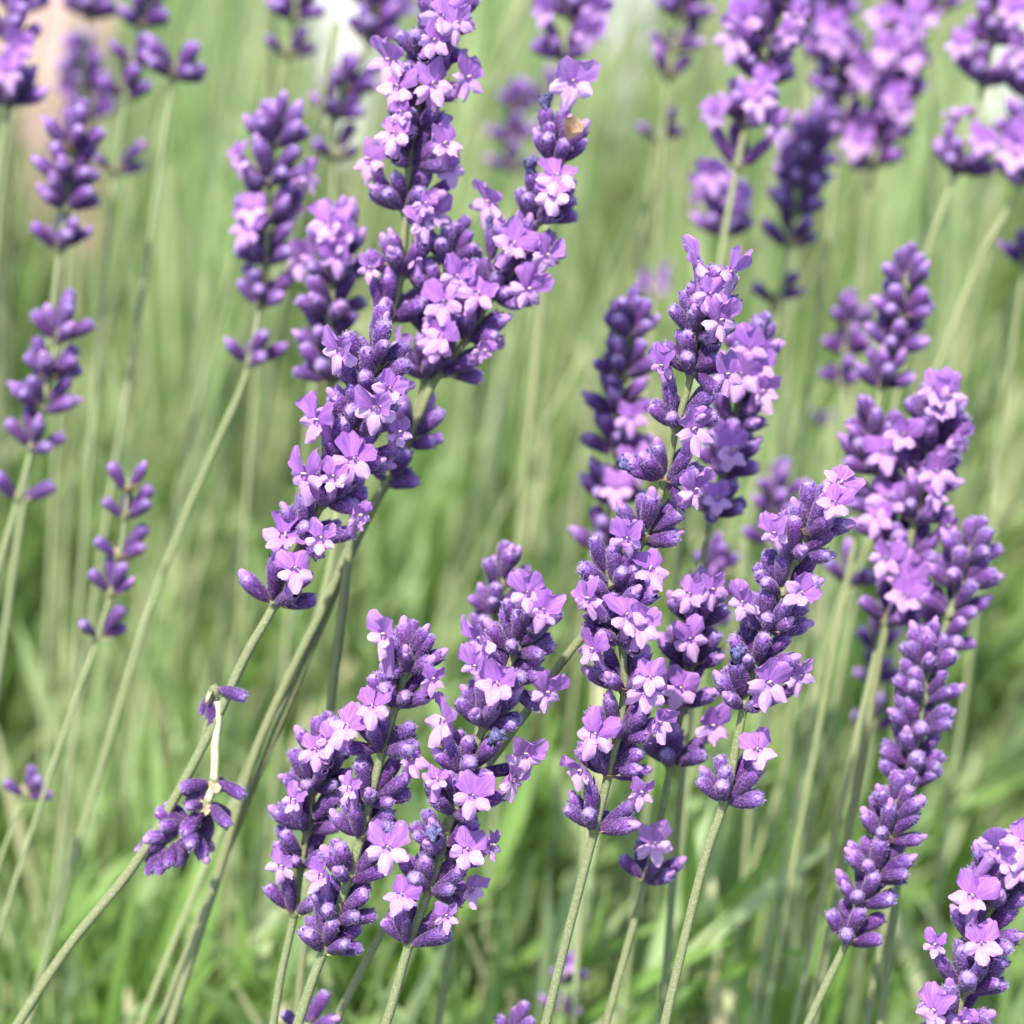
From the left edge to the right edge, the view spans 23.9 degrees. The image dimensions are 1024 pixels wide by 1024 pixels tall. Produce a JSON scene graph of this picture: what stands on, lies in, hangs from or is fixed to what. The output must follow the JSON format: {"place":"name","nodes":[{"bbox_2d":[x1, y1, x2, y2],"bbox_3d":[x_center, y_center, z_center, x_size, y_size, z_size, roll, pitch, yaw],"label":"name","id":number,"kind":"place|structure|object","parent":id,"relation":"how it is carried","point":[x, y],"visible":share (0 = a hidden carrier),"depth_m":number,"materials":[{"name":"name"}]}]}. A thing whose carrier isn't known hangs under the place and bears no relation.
{"place":"outdoors","nodes":[
{"label":"outdoors","id":0,"kind":"place"},
{"bbox_2d":[603,0,656,259],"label":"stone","id":1,"kind":"object","parent":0,"point":[617,30],"visible":0.09,"depth_m":1.50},
{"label":"ground","id":2,"kind":"structure","parent":0,"visible":0},
{"bbox_2d":[0,5,10,510],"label":"bare stem","id":3,"kind":"object","parent":2,"relation":"on","point":[8,316],"visible":0.74,"depth_m":0.73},
{"bbox_2d":[0,7,46,286],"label":"bare stem","id":4,"kind":"object","parent":2,"relation":"on","point":[22,147],"visible":0.71,"depth_m":1.06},
{"bbox_2d":[0,0,48,177],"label":"lavender stalk","id":5,"kind":"object","parent":2,"relation":"on","point":[18,77],"visible":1,"depth_m":0.58,"materials":[{"name":"purple plant"}]},
{"bbox_2d":[0,0,50,235],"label":"lavender stalk","id":6,"kind":"object","parent":2,"relation":"on","point":[35,5],"visible":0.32,"depth_m":0.65,"materials":[{"name":"plant"}]},
{"bbox_2d":[0,763,53,866],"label":"lavender stalk","id":7,"kind":"object","parent":2,"relation":"on","point":[33,788],"visible":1,"depth_m":0.56,"materials":[{"name":"plant"}]},
{"bbox_2d":[2,14,77,338],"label":"bare stem","id":8,"kind":"object","parent":2,"relation":"on","point":[34,181],"visible":0.67,"depth_m":0.80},
{"bbox_2d":[0,288,96,573],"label":"lavender stalk","id":9,"kind":"object","parent":2,"relation":"on","point":[32,394],"visible":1,"depth_m":0.56,"materials":[{"name":"plant"}]},
{"bbox_2d":[0,96,106,684],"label":"lavender stalk","id":10,"kind":"object","parent":2,"relation":"on","point":[68,189],"visible":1,"depth_m":0.57,"materials":[{"name":"plant"}]},
{"bbox_2d":[1,0,123,471],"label":"stone","id":11,"kind":"object","parent":2,"relation":"on","point":[55,26],"visible":0.06,"depth_m":1.40,"materials":[{"name":"stone"}]},
{"bbox_2d":[1,0,129,422],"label":"bare stem","id":12,"kind":"object","parent":2,"relation":"on","point":[45,245],"visible":0.44,"depth_m":0.95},
{"bbox_2d":[37,0,116,999],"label":"lavender stalk","id":13,"kind":"object","parent":2,"relation":"on","point":[89,11],"visible":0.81,"depth_m":0.68,"materials":[{"name":"plant"}]},
{"bbox_2d":[0,460,155,936],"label":"lavender stalk","id":14,"kind":"object","parent":2,"relation":"on","point":[117,582],"visible":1,"depth_m":0.55,"materials":[{"name":"plant"}]},
{"bbox_2d":[53,28,116,861],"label":"lavender stalk","id":15,"kind":"object","parent":2,"relation":"on","point":[67,67],"visible":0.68,"depth_m":0.74,"materials":[{"name":"plant"}]},
{"bbox_2d":[65,96,143,567],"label":"bare stem","id":16,"kind":"object","parent":2,"relation":"on","point":[120,219],"visible":0.23,"depth_m":0.94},
{"bbox_2d":[23,0,187,779],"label":"bare stem","id":17,"kind":"object","parent":2,"relation":"on","point":[111,309],"visible":0.57,"depth_m":0.77,"materials":[{"name":"plant"}]},
{"bbox_2d":[9,0,219,469],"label":"bare stem","id":18,"kind":"object","parent":2,"relation":"on","point":[114,234],"visible":0.44,"depth_m":0.98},
{"bbox_2d":[59,0,170,986],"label":"lavender stalk","id":19,"kind":"object","parent":2,"relation":"on","point":[154,15],"visible":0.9,"depth_m":0.64,"materials":[{"name":"plant"}]},
{"bbox_2d":[38,34,207,1023],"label":"lavender stalk","id":20,"kind":"object","parent":2,"relation":"on","point":[159,61],"visible":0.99,"depth_m":0.61,"materials":[{"name":"plant"}]},
{"bbox_2d":[50,3,267,470],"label":"bare stem","id":21,"kind":"object","parent":2,"relation":"on","point":[176,182],"visible":0.4,"depth_m":0.98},
{"bbox_2d":[95,223,238,948],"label":"bare stem","id":22,"kind":"object","parent":2,"relation":"on","point":[164,553],"visible":0.72,"depth_m":0.70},
{"bbox_2d":[51,261,284,693],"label":"bare stem","id":23,"kind":"object","parent":2,"relation":"on","point":[187,425],"visible":0.38,"depth_m":0.88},
{"bbox_2d":[25,90,319,1023],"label":"lavender stalk","id":24,"kind":"object","parent":2,"relation":"on","point":[259,240],"visible":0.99,"depth_m":0.56,"materials":[{"name":"plant"}]},
{"bbox_2d":[109,0,264,463],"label":"bare stem","id":25,"kind":"object","parent":2,"relation":"on","point":[185,212],"visible":0.23,"depth_m":1.00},
{"bbox_2d":[134,683,249,876],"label":"lavender stalk","id":26,"kind":"object","parent":2,"relation":"on","point":[182,832],"visible":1,"depth_m":0.49,"materials":[{"name":"plant"}]},
{"bbox_2d":[61,115,326,877],"bbox_3d":[-0.123,0.097,0.785,0.162,0.482,0.011,10,27,20],"label":"bare stem","id":27,"kind":"object","parent":2,"relation":"on","point":[205,438],"visible":0.48,"depth_m":0.72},
{"bbox_2d":[128,12,276,890],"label":"bare stem","id":28,"kind":"object","parent":2,"relation":"on","point":[194,587],"visible":0.47,"depth_m":0.79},
{"bbox_2d":[84,0,322,633],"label":"bare stem","id":29,"kind":"object","parent":2,"relation":"on","point":[175,361],"visible":0.18,"depth_m":0.92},
{"bbox_2d":[13,298,415,1023],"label":"lavender stalk","id":30,"kind":"object","parent":2,"relation":"on","point":[353,418],"visible":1,"depth_m":0.48,"materials":[{"name":"purple plant"}]},
{"bbox_2d":[117,47,370,687],"bbox_3d":[-0.112,0.044,0.863,0.172,0.511,0.012,-2,25,-4],"label":"bare stem","id":31,"kind":"object","parent":2,"relation":"on","point":[326,141],"visible":0.12,"depth_m":0.81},
{"bbox_2d":[138,195,367,1023],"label":"lavender stalk","id":32,"kind":"object","parent":2,"relation":"on","point":[336,237],"visible":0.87,"depth_m":0.54,"materials":[{"name":"plant"}]},
{"bbox_2d":[183,22,339,800],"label":"bare stem","id":33,"kind":"object","parent":2,"relation":"on","point":[279,334],"visible":0.52,"depth_m":0.69,"materials":[{"name":"plant"}]},
{"bbox_2d":[221,0,325,1017],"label":"lavender stalk","id":34,"kind":"object","parent":2,"relation":"on","point":[294,12],"visible":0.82,"depth_m":0.66,"materials":[{"name":"plant"}]},
{"bbox_2d":[262,710,352,1023],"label":"lavender stalk","id":35,"kind":"object","parent":2,"relation":"on","point":[316,762],"visible":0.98,"depth_m":0.48,"materials":[{"name":"purple plant"}]},
{"bbox_2d":[280,989,340,1023],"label":"lavender stalk","id":36,"kind":"object","parent":2,"relation":"on","point":[319,1003],"visible":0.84,"depth_m":0.50,"materials":[{"name":"plant"}]},
{"bbox_2d":[156,213,483,1023],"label":"lavender stalk","id":37,"kind":"object","parent":2,"relation":"on","point":[452,245],"visible":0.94,"depth_m":0.50,"materials":[{"name":"purple plant"}]},
{"bbox_2d":[260,0,418,1000],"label":"lavender stalk","id":38,"kind":"object","parent":2,"relation":"on","point":[349,83],"visible":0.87,"depth_m":0.63,"materials":[{"name":"plant"}]},
{"bbox_2d":[301,0,382,202],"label":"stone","id":39,"kind":"object","parent":2,"relation":"on","point":[349,7],"visible":0.09,"depth_m":1.50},
{"bbox_2d":[235,210,477,783],"bbox_3d":[-0.079,0.110,0.799,0.140,0.445,0.018,6,26,12],"label":"bare stem","id":40,"kind":"object","parent":2,"relation":"on","point":[277,663],"visible":0.22,"depth_m":0.76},
{"bbox_2d":[308,224,409,726],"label":"bare stem","id":41,"kind":"object","parent":2,"relation":"on","point":[320,649],"visible":0.09,"depth_m":0.78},
{"bbox_2d":[293,609,448,1023],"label":"lavender stalk","id":42,"kind":"object","parent":2,"relation":"on","point":[366,818],"visible":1,"depth_m":0.47,"materials":[{"name":"plant"}]},
{"bbox_2d":[337,26,417,719],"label":"bare stem","id":43,"kind":"object","parent":2,"relation":"on","point":[359,280],"visible":0.16,"depth_m":0.81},
{"bbox_2d":[165,56,599,1023],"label":"lavender stalk","id":44,"kind":"object","parent":2,"relation":"on","point":[515,276],"visible":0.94,"depth_m":0.50,"materials":[{"name":"plant"}]},
{"bbox_2d":[293,0,483,1014],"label":"lavender stalk","id":45,"kind":"object","parent":2,"relation":"on","point":[418,144],"visible":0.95,"depth_m":0.50,"materials":[{"name":"purple plant"}]},
{"bbox_2d":[261,0,529,668],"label":"bare stem","id":46,"kind":"object","parent":2,"relation":"on","point":[494,73],"visible":0.14,"depth_m":0.78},
{"bbox_2d":[342,0,533,706],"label":"bare stem","id":47,"kind":"object","parent":2,"relation":"on","point":[449,214],"visible":0.39,"depth_m":0.83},
{"bbox_2d":[379,569,569,1023],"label":"lavender stalk","id":48,"kind":"object","parent":2,"relation":"on","point":[503,666],"visible":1,"depth_m":0.47,"materials":[{"name":"purple plant"}]},
{"bbox_2d":[435,539,532,1023],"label":"lavender stalk","id":49,"kind":"object","parent":2,"relation":"on","point":[498,568],"visible":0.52,"depth_m":0.51,"materials":[{"name":"plant"}]},
{"bbox_2d":[388,355,582,758],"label":"bare stem","id":50,"kind":"object","parent":2,"relation":"on","point":[502,511],"visible":0.45,"depth_m":0.71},
{"bbox_2d":[347,0,643,614],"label":"bare stem","id":51,"kind":"object","parent":2,"relation":"on","point":[601,76],"visible":0.12,"depth_m":0.95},
{"bbox_2d":[473,76,540,956],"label":"lavender stalk","id":52,"kind":"object","parent":2,"relation":"on","point":[514,133],"visible":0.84,"depth_m":0.74,"materials":[{"name":"plant"}]},
{"bbox_2d":[0,0,1023,1023],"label":"lavender foliage","id":53,"kind":"object","parent":2,"relation":"on","point":[429,534],"visible":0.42,"depth_m":0.86,"materials":[{"name":"green plant"}]},
{"bbox_2d":[493,999,535,1023],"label":"lavender stalk","id":54,"kind":"object","parent":2,"relation":"on","point":[519,1013],"visible":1,"depth_m":0.50,"materials":[{"name":"plant"}]},
{"bbox_2d":[505,65,557,762],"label":"lavender stalk","id":55,"kind":"object","parent":2,"relation":"on","point":[550,77],"visible":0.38,"depth_m":0.73,"materials":[{"name":"plant"}]},
{"bbox_2d":[335,234,752,1023],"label":"lavender stalk","id":56,"kind":"object","parent":2,"relation":"on","point":[705,308],"visible":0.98,"depth_m":0.47,"materials":[{"name":"plant"}]},
{"bbox_2d":[476,0,614,1013],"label":"lavender stalk","id":57,"kind":"object","parent":2,"relation":"on","point":[587,25],"visible":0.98,"depth_m":0.61,"materials":[{"name":"purple plant"}]},
{"bbox_2d":[539,950,587,1023],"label":"lavender stalk","id":58,"kind":"object","parent":2,"relation":"on","point":[563,1004],"visible":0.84,"depth_m":0.60,"materials":[{"name":"plant"}]},
{"bbox_2d":[464,15,731,728],"bbox_3d":[0.020,0.032,0.834,0.188,0.558,0.013,-13,28,-25],"label":"bare stem","id":59,"kind":"object","parent":2,"relation":"on","point":[584,379],"visible":0.41,"depth_m":0.81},
{"bbox_2d":[537,107,682,995],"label":"lavender stalk","id":60,"kind":"object","parent":2,"relation":"on","point":[672,132],"visible":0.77,"depth_m":0.67,"materials":[{"name":"plant"}]},
{"bbox_2d":[541,516,679,1023],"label":"lavender stalk","id":61,"kind":"object","parent":2,"relation":"on","point":[614,592],"visible":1,"depth_m":0.47,"materials":[{"name":"purple plant"}]},
{"bbox_2d":[567,6,659,164],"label":"bare stem","id":62,"kind":"object","parent":2,"relation":"on","point":[630,52],"visible":0.13,"depth_m":1.09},
{"bbox_2d":[568,282,659,1023],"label":"lavender stalk","id":63,"kind":"object","parent":2,"relation":"on","point":[629,321],"visible":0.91,"depth_m":0.55,"materials":[{"name":"plant"}]},
{"bbox_2d":[544,0,728,585],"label":"bare stem","id":64,"kind":"object","parent":2,"relation":"on","point":[647,241],"visible":0.37,"depth_m":0.74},
{"bbox_2d":[554,0,719,714],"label":"bare stem","id":65,"kind":"object","parent":2,"relation":"on","point":[626,237],"visible":0.46,"depth_m":0.80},
{"bbox_2d":[616,261,671,649],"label":"lavender stalk","id":66,"kind":"object","parent":2,"relation":"on","point":[645,280],"visible":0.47,"depth_m":0.77,"materials":[{"name":"plant"}]},
{"bbox_2d":[524,19,779,564],"bbox_3d":[0.038,-0.002,0.908,0.187,0.556,0.023,5,25,11],"label":"bare stem","id":67,"kind":"object","parent":2,"relation":"on","point":[681,214],"visible":0.07,"depth_m":0.87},
{"bbox_2d":[613,0,716,1009],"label":"lavender stalk","id":68,"kind":"object","parent":2,"relation":"on","point":[692,12],"visible":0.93,"depth_m":0.65,"materials":[{"name":"plant"}]},
{"bbox_2d":[602,565,731,1023],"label":"lavender stalk","id":69,"kind":"object","parent":2,"relation":"on","point":[698,606],"visible":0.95,"depth_m":0.49,"materials":[{"name":"purple plant"}]},
{"bbox_2d":[625,156,754,1013],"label":"lavender stalk","id":70,"kind":"object","parent":2,"relation":"on","point":[712,188],"visible":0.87,"depth_m":0.60,"materials":[{"name":"purple plant"}]},
{"bbox_2d":[659,532,739,999],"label":"lavender stalk","id":71,"kind":"object","parent":2,"relation":"on","point":[719,559],"visible":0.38,"depth_m":0.59,"materials":[{"name":"plant"}]},
{"bbox_2d":[529,0,884,742],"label":"bare stem","id":72,"kind":"object","parent":2,"relation":"on","point":[663,436],"visible":0.12,"depth_m":0.75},
{"bbox_2d":[618,0,812,1023],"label":"lavender stalk","id":73,"kind":"object","parent":2,"relation":"on","point":[752,24],"visible":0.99,"depth_m":0.57,"materials":[{"name":"purple plant"}]},
{"bbox_2d":[658,310,784,1023],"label":"lavender stalk","id":74,"kind":"object","parent":2,"relation":"on","point":[755,347],"visible":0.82,"depth_m":0.51,"materials":[{"name":"purple plant"}]},
{"bbox_2d":[649,271,806,946],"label":"lavender stalk","id":75,"kind":"object","parent":2,"relation":"on","point":[759,289],"visible":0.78,"depth_m":0.63,"materials":[{"name":"plant"}]},
{"bbox_2d":[661,52,805,548],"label":"bare stem","id":76,"kind":"object","parent":2,"relation":"on","point":[766,178],"visible":0.14,"depth_m":0.86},
{"bbox_2d":[534,213,946,847],"bbox_3d":[0.037,0.105,0.820,0.183,0.437,0.028,6,26,13],"label":"bare stem","id":77,"kind":"object","parent":2,"relation":"on","point":[796,429],"visible":0.25,"depth_m":0.74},
{"bbox_2d":[680,95,843,1023],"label":"lavender stalk","id":78,"kind":"object","parent":2,"relation":"on","point":[804,158],"visible":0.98,"depth_m":0.62,"materials":[{"name":"plant"}]},
{"bbox_2d":[660,464,865,1023],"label":"lavender stalk","id":79,"kind":"object","parent":2,"relation":"on","point":[804,529],"visible":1,"depth_m":0.47,"materials":[{"name":"purple plant"}]},
{"bbox_2d":[729,457,809,1023],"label":"lavender stalk","id":80,"kind":"object","parent":2,"relation":"on","point":[774,496],"visible":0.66,"depth_m":0.60,"materials":[{"name":"plant"}]},
{"bbox_2d":[744,17,815,976],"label":"lavender stalk","id":81,"kind":"object","parent":2,"relation":"on","point":[788,342],"visible":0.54,"depth_m":0.67,"materials":[{"name":"plant"}]},
{"bbox_2d":[763,410,832,995],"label":"lavender stalk","id":82,"kind":"object","parent":2,"relation":"on","point":[820,422],"visible":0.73,"depth_m":0.72,"materials":[{"name":"plant"}]},
{"bbox_2d":[740,0,876,955],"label":"lavender stalk","id":83,"kind":"object","parent":2,"relation":"on","point":[836,40],"visible":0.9,"depth_m":0.65,"materials":[{"name":"plant"}]},
{"bbox_2d":[653,0,970,606],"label":"bare stem","id":84,"kind":"object","parent":2,"relation":"on","point":[833,235],"visible":0.2,"depth_m":0.78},
{"bbox_2d":[750,288,875,998],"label":"lavender stalk","id":85,"kind":"object","parent":2,"relation":"on","point":[849,341],"visible":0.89,"depth_m":0.62,"materials":[{"name":"plant"}]},
{"bbox_2d":[749,537,877,1023],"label":"lavender stalk","id":86,"kind":"object","parent":2,"relation":"on","point":[865,576],"visible":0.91,"depth_m":0.58,"materials":[{"name":"plant"}]},
{"bbox_2d":[765,169,864,463],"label":"bare stem","id":87,"kind":"object","parent":2,"relation":"on","point":[795,377],"visible":0.21,"depth_m":0.93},
{"bbox_2d":[762,241,934,1023],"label":"lavender stalk","id":88,"kind":"object","parent":2,"relation":"on","point":[900,304],"visible":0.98,"depth_m":0.56,"materials":[{"name":"plant"}]},
{"bbox_2d":[791,392,909,1023],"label":"lavender stalk","id":89,"kind":"object","parent":2,"relation":"on","point":[865,444],"visible":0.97,"depth_m":0.53,"materials":[{"name":"purple plant"}]},
{"bbox_2d":[809,602,902,1009],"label":"lavender stalk","id":90,"kind":"object","parent":2,"relation":"on","point":[864,637],"visible":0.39,"depth_m":0.60,"materials":[{"name":"plant"}]},
{"bbox_2d":[700,50,1023,1023],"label":"lavender stalk","id":91,"kind":"object","parent":2,"relation":"on","point":[1010,156],"visible":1,"depth_m":0.60,"materials":[{"name":"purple plant"}]},
{"bbox_2d":[784,0,943,991],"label":"lavender stalk","id":92,"kind":"object","parent":2,"relation":"on","point":[894,83],"visible":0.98,"depth_m":0.64,"materials":[{"name":"plant"}]},
{"bbox_2d":[803,767,927,1023],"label":"lavender stalk","id":93,"kind":"object","parent":2,"relation":"on","point":[879,862],"visible":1,"depth_m":0.49,"materials":[{"name":"plant"}]},
{"bbox_2d":[726,278,1019,814],"bbox_3d":[0.085,0.106,0.775,0.159,0.473,0.011,3,25,6],"label":"bare stem","id":94,"kind":"object","parent":2,"relation":"on","point":[963,375],"visible":0.25,"depth_m":0.72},
{"bbox_2d":[813,366,974,1023],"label":"lavender stalk","id":95,"kind":"object","parent":2,"relation":"on","point":[937,429],"visible":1,"depth_m":0.52,"materials":[{"name":"purple plant"}]},
{"bbox_2d":[780,0,1023,990],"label":"lavender stalk","id":96,"kind":"object","parent":2,"relation":"on","point":[988,30],"visible":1,"depth_m":0.60,"materials":[{"name":"purple plant"}]},
{"bbox_2d":[817,54,1001,481],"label":"bare stem","id":97,"kind":"object","parent":2,"relation":"on","point":[918,241],"visible":0.21,"depth_m":0.83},
{"bbox_2d":[802,282,1018,898],"bbox_3d":[0.106,0.113,0.766,0.094,0.468,0.014,6,26,12],"label":"bare stem","id":98,"kind":"object","parent":2,"relation":"on","point":[887,649],"visible":0.33,"depth_m":0.69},
{"bbox_2d":[802,299,1023,938],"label":"bare stem","id":99,"kind":"object","parent":2,"relation":"on","point":[978,426],"visible":0.33,"depth_m":0.70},
{"bbox_2d":[814,490,1023,790],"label":"bare stem","id":100,"kind":"object","parent":2,"relation":"on","point":[884,686],"visible":0.18,"depth_m":0.72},
{"bbox_2d":[875,0,963,1000],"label":"lavender stalk","id":101,"kind":"object","parent":2,"relation":"on","point":[946,6],"visible":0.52,"depth_m":0.69,"materials":[{"name":"plant"}]},
{"bbox_2d":[877,615,965,1023],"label":"lavender stalk","id":102,"kind":"object","parent":2,"relation":"on","point":[920,679],"visible":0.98,"depth_m":0.51,"materials":[{"name":"plant"}]},
{"bbox_2d":[862,514,1004,1023],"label":"lavender stalk","id":103,"kind":"object","parent":2,"relation":"on","point":[961,571],"visible":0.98,"depth_m":0.52,"materials":[{"name":"plant"}]},
{"bbox_2d":[905,397,1023,641],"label":"bare stem","id":104,"kind":"object","parent":2,"relation":"on","point":[991,464],"visible":0.19,"depth_m":0.80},
{"bbox_2d":[916,816,1023,1023],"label":"lavender stalk","id":105,"kind":"object","parent":2,"relation":"on","point":[992,877],"visible":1,"depth_m":0.46,"materials":[{"name":"purple plant"}]},
{"bbox_2d":[918,228,1023,1023],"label":"lavender stalk","id":106,"kind":"object","parent":2,"relation":"on","point":[1014,252],"visible":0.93,"depth_m":0.63,"materials":[{"name":"plant"}]},
{"bbox_2d":[974,11,1023,310],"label":"stone","id":107,"kind":"object","parent":2,"relation":"on","point":[996,106],"visible":0.01,"depth_m":1.41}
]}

